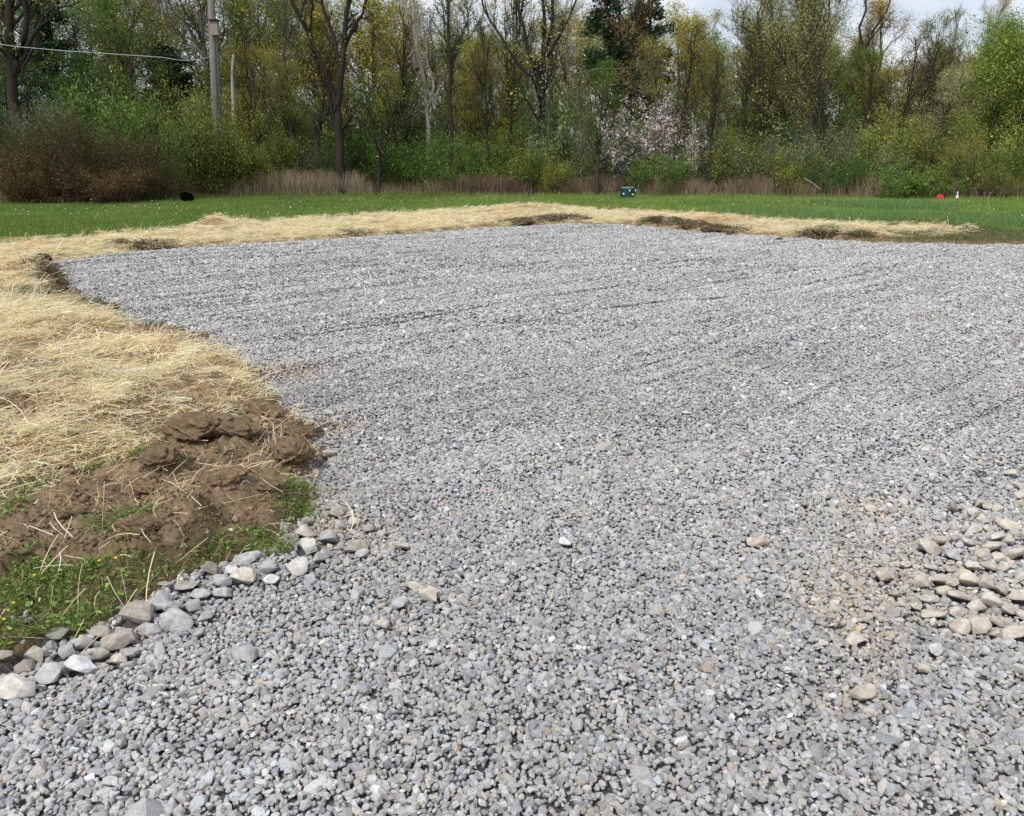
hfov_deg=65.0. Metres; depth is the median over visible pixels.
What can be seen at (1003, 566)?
cobble
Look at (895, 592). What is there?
cobble
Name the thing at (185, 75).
pine tree
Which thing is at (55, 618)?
weeds
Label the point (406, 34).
tree
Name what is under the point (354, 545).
rock
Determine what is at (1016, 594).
cobble
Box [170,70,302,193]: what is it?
shrub
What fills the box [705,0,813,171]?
tree
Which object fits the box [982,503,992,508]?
cobble
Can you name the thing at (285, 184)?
dry grass
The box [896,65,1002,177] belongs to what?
tree
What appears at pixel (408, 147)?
shrub
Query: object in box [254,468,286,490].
dirt clod
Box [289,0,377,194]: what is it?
tree
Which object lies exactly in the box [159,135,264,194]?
shrub
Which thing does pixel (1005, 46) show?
tree
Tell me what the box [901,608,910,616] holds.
cobble
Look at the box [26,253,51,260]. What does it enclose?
dirt clod
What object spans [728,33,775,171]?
tree
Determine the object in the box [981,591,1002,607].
cobble
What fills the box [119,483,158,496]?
dirt clod
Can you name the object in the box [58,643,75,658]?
rock
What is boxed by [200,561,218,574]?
rock
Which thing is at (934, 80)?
tree
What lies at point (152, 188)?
shrub
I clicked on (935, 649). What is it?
rock
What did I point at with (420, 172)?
shrub
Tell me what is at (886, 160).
shrub
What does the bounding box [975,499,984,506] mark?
cobble
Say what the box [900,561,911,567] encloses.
cobble
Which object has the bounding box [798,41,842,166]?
tree
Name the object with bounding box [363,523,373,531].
rock
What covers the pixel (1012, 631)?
cobble
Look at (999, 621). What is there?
cobble
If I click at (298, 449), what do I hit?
dirt clod
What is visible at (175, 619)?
rock
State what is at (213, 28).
utility pole
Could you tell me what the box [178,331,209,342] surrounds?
dirt clod
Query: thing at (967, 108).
tree
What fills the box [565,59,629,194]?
tree
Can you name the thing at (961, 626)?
cobble
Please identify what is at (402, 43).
tree
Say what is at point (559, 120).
shrub
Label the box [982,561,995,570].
cobble
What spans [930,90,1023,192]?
shrub
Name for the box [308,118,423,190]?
shrub
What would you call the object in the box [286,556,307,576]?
rock
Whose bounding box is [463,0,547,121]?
tree
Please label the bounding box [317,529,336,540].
rock
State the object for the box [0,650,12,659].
rock
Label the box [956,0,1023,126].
tree
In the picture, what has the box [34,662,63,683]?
rock
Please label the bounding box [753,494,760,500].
rock
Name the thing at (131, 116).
shrub
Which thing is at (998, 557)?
cobble
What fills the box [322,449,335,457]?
rock
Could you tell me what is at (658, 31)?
pine tree
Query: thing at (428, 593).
rock
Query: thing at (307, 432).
dirt clod
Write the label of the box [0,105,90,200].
shrub
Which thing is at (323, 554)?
rock
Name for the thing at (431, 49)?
tree
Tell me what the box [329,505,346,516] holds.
rock
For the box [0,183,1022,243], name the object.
lawn
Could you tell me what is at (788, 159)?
shrub
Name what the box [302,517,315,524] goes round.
rock
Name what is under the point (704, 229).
dirt clod
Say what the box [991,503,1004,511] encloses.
cobble
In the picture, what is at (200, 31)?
tree
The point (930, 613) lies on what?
cobble
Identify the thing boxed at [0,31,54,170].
tree
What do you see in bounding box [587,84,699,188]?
shrub
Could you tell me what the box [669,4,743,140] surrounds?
tree
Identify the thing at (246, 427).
dirt clod
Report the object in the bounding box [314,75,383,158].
tree
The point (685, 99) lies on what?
tree
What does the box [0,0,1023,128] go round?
sky
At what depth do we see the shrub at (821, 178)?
41.09 m
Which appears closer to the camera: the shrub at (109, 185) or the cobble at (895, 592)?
the cobble at (895, 592)
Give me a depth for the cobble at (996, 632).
2.85 m
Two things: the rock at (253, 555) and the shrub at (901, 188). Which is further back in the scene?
the shrub at (901, 188)
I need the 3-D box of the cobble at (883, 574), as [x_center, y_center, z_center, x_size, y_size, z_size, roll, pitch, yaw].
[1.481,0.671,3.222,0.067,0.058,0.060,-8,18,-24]
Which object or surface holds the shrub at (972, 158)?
on the lawn at (229, 214)
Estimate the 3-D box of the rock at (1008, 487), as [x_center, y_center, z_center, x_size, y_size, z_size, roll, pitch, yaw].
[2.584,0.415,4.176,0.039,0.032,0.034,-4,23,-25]
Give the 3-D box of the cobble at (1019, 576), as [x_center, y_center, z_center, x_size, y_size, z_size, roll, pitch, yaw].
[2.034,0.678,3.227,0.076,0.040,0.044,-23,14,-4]
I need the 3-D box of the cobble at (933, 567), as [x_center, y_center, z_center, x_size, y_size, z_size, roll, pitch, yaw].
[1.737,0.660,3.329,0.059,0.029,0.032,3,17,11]
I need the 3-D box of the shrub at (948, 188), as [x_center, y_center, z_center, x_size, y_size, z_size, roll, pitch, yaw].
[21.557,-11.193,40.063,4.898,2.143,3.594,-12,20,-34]
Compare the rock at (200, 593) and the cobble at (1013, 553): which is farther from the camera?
the cobble at (1013, 553)
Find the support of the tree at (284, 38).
on the lawn at (229, 214)
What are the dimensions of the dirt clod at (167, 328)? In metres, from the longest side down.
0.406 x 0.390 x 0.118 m
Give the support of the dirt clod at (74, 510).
on the soil
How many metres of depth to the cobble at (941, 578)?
3.21 m
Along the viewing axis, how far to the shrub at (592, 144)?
44.68 m
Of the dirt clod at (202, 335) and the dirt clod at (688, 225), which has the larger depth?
the dirt clod at (688, 225)
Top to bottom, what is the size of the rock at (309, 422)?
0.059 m
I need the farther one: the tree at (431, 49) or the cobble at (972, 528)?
the tree at (431, 49)
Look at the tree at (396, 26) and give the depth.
49.11 m
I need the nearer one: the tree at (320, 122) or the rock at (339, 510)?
the rock at (339, 510)
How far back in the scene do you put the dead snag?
44.74 m
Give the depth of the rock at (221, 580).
3.18 m
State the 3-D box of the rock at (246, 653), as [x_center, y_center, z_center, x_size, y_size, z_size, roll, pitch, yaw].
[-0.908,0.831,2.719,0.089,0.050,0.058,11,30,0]
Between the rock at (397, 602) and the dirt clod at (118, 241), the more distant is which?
the dirt clod at (118, 241)
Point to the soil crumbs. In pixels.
(84, 497)
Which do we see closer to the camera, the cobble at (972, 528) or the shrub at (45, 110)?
the cobble at (972, 528)
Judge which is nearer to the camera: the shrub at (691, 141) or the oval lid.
the oval lid
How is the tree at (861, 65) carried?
on the lawn at (229, 214)
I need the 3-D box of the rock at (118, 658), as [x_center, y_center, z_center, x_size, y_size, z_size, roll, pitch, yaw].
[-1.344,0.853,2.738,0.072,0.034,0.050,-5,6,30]
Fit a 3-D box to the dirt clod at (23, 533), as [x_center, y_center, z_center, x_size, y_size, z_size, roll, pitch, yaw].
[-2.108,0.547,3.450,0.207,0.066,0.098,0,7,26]
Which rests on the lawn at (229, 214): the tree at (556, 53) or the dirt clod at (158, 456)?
the tree at (556, 53)
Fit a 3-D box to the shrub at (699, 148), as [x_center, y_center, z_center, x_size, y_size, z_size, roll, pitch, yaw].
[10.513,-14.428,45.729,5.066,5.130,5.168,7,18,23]
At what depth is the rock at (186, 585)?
3.14 m
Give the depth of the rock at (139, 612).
2.94 m
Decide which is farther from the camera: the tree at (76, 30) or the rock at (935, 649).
the tree at (76, 30)
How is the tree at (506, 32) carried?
on the lawn at (229, 214)
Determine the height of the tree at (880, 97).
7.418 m
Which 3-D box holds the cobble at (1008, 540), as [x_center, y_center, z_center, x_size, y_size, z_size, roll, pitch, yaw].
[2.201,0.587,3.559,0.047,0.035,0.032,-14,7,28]
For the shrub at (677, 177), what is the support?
on the lawn at (229, 214)
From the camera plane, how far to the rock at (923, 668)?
2.65 m
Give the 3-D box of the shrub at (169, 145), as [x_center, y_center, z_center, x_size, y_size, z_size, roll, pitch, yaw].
[-18.127,-12.235,38.870,4.439,6.004,5.952,10,19,29]
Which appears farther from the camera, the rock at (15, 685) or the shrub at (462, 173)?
the shrub at (462, 173)
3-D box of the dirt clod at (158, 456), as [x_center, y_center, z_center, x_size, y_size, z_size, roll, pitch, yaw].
[-1.829,0.255,4.170,0.259,0.114,0.214,1,12,39]
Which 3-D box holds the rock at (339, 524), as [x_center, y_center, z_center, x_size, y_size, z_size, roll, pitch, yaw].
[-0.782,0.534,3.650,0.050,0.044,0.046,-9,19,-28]
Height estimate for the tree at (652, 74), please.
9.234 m
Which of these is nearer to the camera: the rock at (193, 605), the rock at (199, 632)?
the rock at (199, 632)
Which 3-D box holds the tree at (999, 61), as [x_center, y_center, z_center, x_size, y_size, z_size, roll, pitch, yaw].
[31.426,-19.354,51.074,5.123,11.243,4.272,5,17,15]
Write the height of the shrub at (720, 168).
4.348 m
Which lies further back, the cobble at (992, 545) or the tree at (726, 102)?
the tree at (726, 102)
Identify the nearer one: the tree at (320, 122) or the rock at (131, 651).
the rock at (131, 651)
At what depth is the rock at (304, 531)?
3.56 m
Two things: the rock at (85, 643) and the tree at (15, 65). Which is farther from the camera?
the tree at (15, 65)
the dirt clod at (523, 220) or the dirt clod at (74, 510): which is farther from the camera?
the dirt clod at (523, 220)
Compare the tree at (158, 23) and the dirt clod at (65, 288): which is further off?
the tree at (158, 23)
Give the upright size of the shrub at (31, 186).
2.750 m
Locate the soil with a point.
(168, 537)
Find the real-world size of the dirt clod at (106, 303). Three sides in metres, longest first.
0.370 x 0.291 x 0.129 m
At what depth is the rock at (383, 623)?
2.88 m
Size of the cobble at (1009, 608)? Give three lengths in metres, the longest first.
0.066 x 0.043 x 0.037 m
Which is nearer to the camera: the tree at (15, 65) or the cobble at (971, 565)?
the cobble at (971, 565)
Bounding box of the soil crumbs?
[0,349,322,667]
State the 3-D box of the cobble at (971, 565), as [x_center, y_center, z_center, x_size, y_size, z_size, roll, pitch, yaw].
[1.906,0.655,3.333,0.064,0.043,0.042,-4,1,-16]
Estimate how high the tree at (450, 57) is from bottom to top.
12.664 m
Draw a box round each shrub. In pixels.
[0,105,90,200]
[0,146,107,203]
[1,88,86,172]
[14,105,111,202]
[18,35,178,196]
[25,155,154,203]
[29,108,175,202]
[71,92,198,197]
[105,137,194,200]
[133,55,247,196]
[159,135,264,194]
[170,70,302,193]
[221,111,311,190]
[245,87,348,176]
[280,133,358,183]
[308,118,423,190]
[345,89,409,186]
[346,124,448,191]
[389,125,490,192]
[399,85,469,188]
[421,124,561,188]
[445,145,521,191]
[472,138,563,191]
[492,73,558,162]
[517,62,606,180]
[531,146,588,194]
[557,112,635,182]
[570,94,613,179]
[581,144,675,192]
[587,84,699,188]
[620,145,705,195]
[651,91,716,184]
[659,110,734,191]
[691,119,768,193]
[696,123,829,193]
[754,134,848,196]
[766,103,882,193]
[795,147,874,195]
[818,128,920,194]
[844,156,958,198]
[849,82,943,189]
[871,100,969,183]
[910,162,985,197]
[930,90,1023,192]
[935,132,998,196]
[953,161,1023,197]
[981,141,1023,195]
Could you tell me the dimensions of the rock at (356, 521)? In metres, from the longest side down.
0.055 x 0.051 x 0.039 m
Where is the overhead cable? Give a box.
[0,44,210,60]
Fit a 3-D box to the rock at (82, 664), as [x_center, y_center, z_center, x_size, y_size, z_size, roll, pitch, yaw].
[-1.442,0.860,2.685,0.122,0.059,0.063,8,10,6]
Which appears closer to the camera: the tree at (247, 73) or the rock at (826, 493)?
the rock at (826, 493)
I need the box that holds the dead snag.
[231,54,235,157]
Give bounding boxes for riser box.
[620,187,635,197]
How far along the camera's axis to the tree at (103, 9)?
45.72 m
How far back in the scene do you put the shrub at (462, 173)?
44.74 m
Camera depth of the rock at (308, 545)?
3.45 m
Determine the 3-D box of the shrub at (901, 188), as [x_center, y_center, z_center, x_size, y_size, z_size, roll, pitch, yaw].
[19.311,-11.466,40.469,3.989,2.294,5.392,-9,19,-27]
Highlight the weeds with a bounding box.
[0,436,332,649]
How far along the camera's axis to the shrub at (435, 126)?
47.10 m
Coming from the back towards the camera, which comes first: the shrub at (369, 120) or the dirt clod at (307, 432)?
the shrub at (369, 120)
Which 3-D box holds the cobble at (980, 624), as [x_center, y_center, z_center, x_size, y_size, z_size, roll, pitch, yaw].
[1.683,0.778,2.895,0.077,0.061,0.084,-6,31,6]
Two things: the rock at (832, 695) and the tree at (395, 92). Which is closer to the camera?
the rock at (832, 695)
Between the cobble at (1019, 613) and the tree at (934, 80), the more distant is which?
the tree at (934, 80)
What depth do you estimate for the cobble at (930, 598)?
3.08 m
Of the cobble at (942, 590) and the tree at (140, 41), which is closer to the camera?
the cobble at (942, 590)
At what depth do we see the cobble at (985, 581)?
3.17 m
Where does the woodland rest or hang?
on the lawn at (229, 214)
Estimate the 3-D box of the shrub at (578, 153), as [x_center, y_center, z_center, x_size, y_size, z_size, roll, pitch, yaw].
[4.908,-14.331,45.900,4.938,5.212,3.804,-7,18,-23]
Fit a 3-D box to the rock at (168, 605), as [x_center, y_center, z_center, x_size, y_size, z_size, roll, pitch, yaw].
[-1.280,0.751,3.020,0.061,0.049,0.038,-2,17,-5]
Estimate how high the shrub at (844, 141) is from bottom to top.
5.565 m
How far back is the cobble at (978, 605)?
3.00 m
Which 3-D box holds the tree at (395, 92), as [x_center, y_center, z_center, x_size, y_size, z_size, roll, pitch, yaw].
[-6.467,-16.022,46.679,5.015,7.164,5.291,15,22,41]
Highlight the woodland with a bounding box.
[0,0,1023,192]
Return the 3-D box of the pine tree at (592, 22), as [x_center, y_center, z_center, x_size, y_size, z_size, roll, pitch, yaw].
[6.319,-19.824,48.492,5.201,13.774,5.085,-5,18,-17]
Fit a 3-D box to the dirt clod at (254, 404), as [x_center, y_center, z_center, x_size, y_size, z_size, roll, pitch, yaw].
[-1.613,0.015,5.184,0.348,0.119,0.246,19,23,30]
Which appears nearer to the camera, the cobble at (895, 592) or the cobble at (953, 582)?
the cobble at (895, 592)
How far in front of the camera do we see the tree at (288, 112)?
44.87 m
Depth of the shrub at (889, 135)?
42.06 m
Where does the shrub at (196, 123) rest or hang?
on the lawn at (229, 214)
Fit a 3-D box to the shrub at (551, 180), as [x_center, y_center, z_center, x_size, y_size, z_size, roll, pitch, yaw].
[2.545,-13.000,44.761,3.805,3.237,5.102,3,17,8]
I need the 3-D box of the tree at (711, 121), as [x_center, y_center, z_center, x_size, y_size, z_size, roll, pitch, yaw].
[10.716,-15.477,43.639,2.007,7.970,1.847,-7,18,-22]
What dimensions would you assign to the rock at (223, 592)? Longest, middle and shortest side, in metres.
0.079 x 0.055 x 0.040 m
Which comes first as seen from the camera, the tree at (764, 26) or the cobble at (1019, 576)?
the cobble at (1019, 576)
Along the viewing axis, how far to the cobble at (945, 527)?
3.68 m
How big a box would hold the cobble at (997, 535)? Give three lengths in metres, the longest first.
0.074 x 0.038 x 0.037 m
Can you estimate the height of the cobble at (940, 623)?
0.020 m
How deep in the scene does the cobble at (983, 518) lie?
3.77 m
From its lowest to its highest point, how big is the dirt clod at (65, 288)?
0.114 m
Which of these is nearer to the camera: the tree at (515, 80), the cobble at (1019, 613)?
the cobble at (1019, 613)
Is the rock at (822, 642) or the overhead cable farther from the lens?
the overhead cable
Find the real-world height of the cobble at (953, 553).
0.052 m
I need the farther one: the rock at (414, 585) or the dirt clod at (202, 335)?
the dirt clod at (202, 335)
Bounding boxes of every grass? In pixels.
[0,166,1023,202]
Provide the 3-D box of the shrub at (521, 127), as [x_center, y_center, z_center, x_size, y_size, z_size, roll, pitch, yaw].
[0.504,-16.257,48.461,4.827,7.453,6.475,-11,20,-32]
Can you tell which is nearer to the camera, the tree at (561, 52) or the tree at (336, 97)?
the tree at (336, 97)
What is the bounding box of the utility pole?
[207,0,222,170]
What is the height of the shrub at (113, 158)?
4.478 m
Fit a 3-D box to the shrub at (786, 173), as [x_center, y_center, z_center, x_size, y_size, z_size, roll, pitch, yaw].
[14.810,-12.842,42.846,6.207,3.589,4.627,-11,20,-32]
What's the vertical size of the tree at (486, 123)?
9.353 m
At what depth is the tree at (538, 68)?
44.03 m
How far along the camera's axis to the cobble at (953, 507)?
3.89 m
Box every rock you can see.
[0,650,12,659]
[0,673,35,699]
[8,698,22,708]
[14,659,35,672]
[24,645,42,662]
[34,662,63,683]
[46,627,69,638]
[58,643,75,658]
[63,654,97,673]
[72,636,92,649]
[88,625,111,636]
[91,646,109,660]
[100,628,134,650]
[109,652,126,663]
[119,600,154,624]
[123,647,139,656]
[138,622,161,636]
[148,590,171,610]
[160,607,193,632]
[162,601,178,611]
[174,581,199,589]
[185,598,200,611]
[190,588,210,597]
[193,627,205,637]
[197,609,214,621]
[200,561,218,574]
[213,574,231,586]
[213,586,232,597]
[225,564,237,573]
[229,566,256,584]
[231,644,258,661]
[232,550,261,565]
[260,559,276,574]
[262,574,279,583]
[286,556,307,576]
[296,525,316,537]
[299,537,317,554]
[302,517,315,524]
[304,419,314,425]
[312,548,331,562]
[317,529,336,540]
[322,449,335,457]
[324,409,333,415]
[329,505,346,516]
[334,520,345,529]
[346,539,367,553]
[348,516,360,525]
[355,548,369,557]
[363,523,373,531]
[375,619,389,627]
[391,596,405,608]
[397,542,408,548]
[407,581,424,591]
[419,585,436,601]
[558,537,571,545]
[746,536,767,546]
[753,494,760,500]
[800,501,808,505]
[819,639,828,645]
[821,489,832,498]
[828,692,836,698]
[845,630,865,645]
[849,683,875,700]
[863,504,878,512]
[917,663,931,672]
[928,643,943,655]
[1005,485,1012,490]
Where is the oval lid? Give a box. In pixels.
[180,192,193,201]
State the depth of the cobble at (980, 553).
3.43 m
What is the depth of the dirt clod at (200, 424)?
4.49 m
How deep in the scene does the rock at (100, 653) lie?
2.73 m
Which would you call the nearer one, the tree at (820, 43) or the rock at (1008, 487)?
the rock at (1008, 487)
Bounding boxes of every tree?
[0,0,96,193]
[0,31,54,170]
[6,6,104,135]
[20,47,114,167]
[51,0,199,133]
[56,10,100,126]
[79,0,188,130]
[117,0,203,128]
[135,43,208,139]
[143,0,266,189]
[187,64,264,147]
[219,34,313,158]
[224,18,272,168]
[252,0,339,126]
[253,51,320,173]
[273,0,362,122]
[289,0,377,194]
[295,19,350,182]
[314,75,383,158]
[344,45,426,191]
[347,0,450,123]
[348,65,436,187]
[352,0,453,129]
[388,10,423,186]
[389,0,454,180]
[411,12,456,129]
[418,0,495,185]
[423,0,502,131]
[427,27,516,157]
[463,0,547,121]
[463,19,505,178]
[474,3,531,125]
[481,0,576,177]
[482,60,536,155]
[529,0,579,115]
[529,0,600,116]
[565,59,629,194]
[572,0,656,141]
[573,61,652,183]
[586,0,660,129]
[607,73,712,179]
[612,31,698,148]
[627,0,690,142]
[668,20,719,179]
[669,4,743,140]
[680,42,762,155]
[691,45,728,189]
[697,5,788,135]
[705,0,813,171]
[725,0,799,125]
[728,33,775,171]
[740,0,857,152]
[749,0,850,133]
[779,4,871,144]
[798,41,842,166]
[827,0,935,142]
[833,32,907,149]
[841,60,917,159]
[844,0,907,111]
[853,45,886,177]
[888,32,933,137]
[894,4,972,151]
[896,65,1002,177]
[907,40,957,145]
[908,39,972,166]
[921,2,974,110]
[929,3,1023,194]
[934,80,994,159]
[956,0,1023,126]
[973,5,1023,146]
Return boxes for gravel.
[0,221,1023,815]
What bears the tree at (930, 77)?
on the lawn at (229, 214)
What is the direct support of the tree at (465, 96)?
on the lawn at (229, 214)
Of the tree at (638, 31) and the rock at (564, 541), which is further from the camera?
the tree at (638, 31)
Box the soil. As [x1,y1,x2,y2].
[0,205,1023,670]
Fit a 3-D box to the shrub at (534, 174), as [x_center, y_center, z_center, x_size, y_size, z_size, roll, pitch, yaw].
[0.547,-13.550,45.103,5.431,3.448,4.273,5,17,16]
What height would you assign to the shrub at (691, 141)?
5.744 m
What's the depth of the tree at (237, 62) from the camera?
46.90 m
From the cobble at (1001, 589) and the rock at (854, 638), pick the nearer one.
the rock at (854, 638)
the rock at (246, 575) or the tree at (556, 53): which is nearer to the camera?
the rock at (246, 575)
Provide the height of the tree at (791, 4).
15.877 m
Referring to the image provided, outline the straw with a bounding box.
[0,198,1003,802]
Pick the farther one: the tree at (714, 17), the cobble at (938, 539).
the tree at (714, 17)
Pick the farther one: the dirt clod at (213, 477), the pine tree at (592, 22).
the pine tree at (592, 22)
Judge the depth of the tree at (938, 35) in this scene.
48.43 m
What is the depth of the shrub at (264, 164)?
43.76 m
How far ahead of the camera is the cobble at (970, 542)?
3.53 m
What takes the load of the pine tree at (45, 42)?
on the lawn at (229, 214)
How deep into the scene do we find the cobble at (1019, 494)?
4.06 m
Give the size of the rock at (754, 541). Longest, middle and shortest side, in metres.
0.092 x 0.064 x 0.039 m
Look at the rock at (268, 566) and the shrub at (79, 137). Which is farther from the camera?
the shrub at (79, 137)
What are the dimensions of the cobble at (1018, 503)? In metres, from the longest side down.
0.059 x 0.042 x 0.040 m
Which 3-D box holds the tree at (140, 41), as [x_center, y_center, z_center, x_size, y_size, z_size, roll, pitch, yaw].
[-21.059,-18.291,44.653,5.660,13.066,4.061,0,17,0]
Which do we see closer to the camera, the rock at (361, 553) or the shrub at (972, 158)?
the rock at (361, 553)
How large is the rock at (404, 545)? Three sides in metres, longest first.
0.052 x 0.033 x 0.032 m
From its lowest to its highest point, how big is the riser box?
0.565 m
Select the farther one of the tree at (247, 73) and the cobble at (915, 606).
the tree at (247, 73)
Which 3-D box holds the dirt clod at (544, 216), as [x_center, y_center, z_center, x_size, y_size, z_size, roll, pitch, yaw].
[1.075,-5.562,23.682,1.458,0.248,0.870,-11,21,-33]
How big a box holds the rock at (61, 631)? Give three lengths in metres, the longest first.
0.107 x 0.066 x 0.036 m
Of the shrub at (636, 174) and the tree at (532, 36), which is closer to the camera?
the shrub at (636, 174)
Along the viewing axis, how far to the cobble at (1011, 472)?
4.37 m
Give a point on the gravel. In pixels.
(682, 589)
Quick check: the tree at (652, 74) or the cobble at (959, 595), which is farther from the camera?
the tree at (652, 74)
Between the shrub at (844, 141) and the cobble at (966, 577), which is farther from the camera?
the shrub at (844, 141)
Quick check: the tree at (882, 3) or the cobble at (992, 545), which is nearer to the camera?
the cobble at (992, 545)
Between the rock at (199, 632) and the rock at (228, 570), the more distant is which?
the rock at (228, 570)
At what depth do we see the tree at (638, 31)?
46.70 m
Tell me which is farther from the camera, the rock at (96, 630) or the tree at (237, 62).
the tree at (237, 62)
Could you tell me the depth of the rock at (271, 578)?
3.22 m
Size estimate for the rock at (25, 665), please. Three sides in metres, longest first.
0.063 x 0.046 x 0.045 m
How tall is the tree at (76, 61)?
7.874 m
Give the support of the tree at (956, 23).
on the lawn at (229, 214)
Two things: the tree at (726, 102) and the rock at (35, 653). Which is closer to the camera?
the rock at (35, 653)
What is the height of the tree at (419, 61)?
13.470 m
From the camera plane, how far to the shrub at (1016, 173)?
40.16 m
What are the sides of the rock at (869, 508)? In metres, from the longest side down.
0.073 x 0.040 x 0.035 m
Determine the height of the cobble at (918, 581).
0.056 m
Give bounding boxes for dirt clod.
[5,526,36,540]
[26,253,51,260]
[46,504,96,519]
[54,285,68,291]
[94,302,119,309]
[111,238,130,245]
[113,515,166,534]
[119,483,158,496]
[138,444,183,469]
[144,326,185,335]
[160,409,232,442]
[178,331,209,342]
[191,466,250,488]
[212,416,261,439]
[244,398,287,421]
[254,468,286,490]
[264,436,315,464]
[283,426,315,438]
[505,217,534,224]
[533,215,562,220]
[681,220,709,228]
[701,226,724,232]
[811,230,831,235]
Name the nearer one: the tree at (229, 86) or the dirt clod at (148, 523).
the dirt clod at (148, 523)
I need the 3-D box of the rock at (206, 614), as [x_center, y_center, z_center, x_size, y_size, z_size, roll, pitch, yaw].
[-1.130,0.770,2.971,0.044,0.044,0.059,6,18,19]
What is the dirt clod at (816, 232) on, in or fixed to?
on the soil
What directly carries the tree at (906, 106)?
on the lawn at (229, 214)
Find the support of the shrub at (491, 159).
on the lawn at (229, 214)
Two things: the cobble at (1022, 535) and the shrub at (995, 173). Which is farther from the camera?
the shrub at (995, 173)
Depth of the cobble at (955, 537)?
3.57 m
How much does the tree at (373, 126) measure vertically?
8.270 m
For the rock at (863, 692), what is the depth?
2.52 m
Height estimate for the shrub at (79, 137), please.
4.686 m
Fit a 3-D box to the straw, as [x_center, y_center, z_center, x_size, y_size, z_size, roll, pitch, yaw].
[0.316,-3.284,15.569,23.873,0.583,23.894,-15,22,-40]
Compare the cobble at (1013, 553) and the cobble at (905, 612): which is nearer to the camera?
the cobble at (905, 612)
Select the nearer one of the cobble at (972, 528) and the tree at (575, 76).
the cobble at (972, 528)
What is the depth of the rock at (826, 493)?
4.01 m
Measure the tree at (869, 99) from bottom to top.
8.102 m
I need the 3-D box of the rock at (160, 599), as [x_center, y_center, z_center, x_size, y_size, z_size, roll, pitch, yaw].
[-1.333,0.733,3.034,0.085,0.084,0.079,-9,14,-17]
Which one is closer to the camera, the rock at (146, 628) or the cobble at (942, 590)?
the rock at (146, 628)
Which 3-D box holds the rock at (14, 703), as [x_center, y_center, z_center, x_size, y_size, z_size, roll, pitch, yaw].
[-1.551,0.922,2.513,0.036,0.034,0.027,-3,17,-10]
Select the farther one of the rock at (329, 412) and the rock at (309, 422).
the rock at (329, 412)
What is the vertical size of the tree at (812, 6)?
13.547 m
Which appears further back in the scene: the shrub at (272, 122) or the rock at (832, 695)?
the shrub at (272, 122)
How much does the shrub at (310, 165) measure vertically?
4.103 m
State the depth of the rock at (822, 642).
2.76 m
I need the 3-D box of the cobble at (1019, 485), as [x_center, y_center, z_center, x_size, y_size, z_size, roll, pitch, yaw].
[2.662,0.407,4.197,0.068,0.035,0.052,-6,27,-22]
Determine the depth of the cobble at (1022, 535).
3.59 m
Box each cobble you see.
[876,567,892,581]
[889,590,901,595]
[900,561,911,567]
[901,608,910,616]
[909,603,920,609]
[912,574,927,587]
[917,538,941,555]
[919,594,938,601]
[921,608,947,617]
[925,563,938,570]
[931,574,951,583]
[932,535,947,543]
[936,585,952,594]
[937,620,944,625]
[939,523,951,531]
[944,548,960,560]
[944,565,954,572]
[945,578,958,586]
[948,502,957,511]
[948,590,971,600]
[949,606,965,616]
[949,618,970,635]
[950,534,961,541]
[957,569,978,586]
[962,538,975,545]
[964,523,982,535]
[966,561,980,569]
[966,615,991,633]
[967,507,978,516]
[967,599,986,611]
[973,548,990,559]
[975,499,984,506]
[976,514,989,523]
[978,574,993,589]
[981,541,1002,550]
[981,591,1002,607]
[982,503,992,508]
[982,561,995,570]
[983,525,992,531]
[989,629,1001,637]
[990,615,1012,626]
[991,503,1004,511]
[991,532,1004,539]
[991,552,1005,562]
[994,584,1008,594]
[996,561,1012,570]
[997,519,1021,530]
[1000,625,1023,638]
[1001,604,1017,613]
[1003,469,1017,474]
[1003,536,1014,544]
[1004,547,1023,558]
[1008,589,1023,600]
[1013,490,1023,498]
[1013,500,1023,507]
[1013,571,1023,582]
[1014,609,1023,619]
[1015,482,1023,488]
[1020,531,1023,539]
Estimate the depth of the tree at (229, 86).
48.05 m
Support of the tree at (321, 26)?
on the lawn at (229, 214)

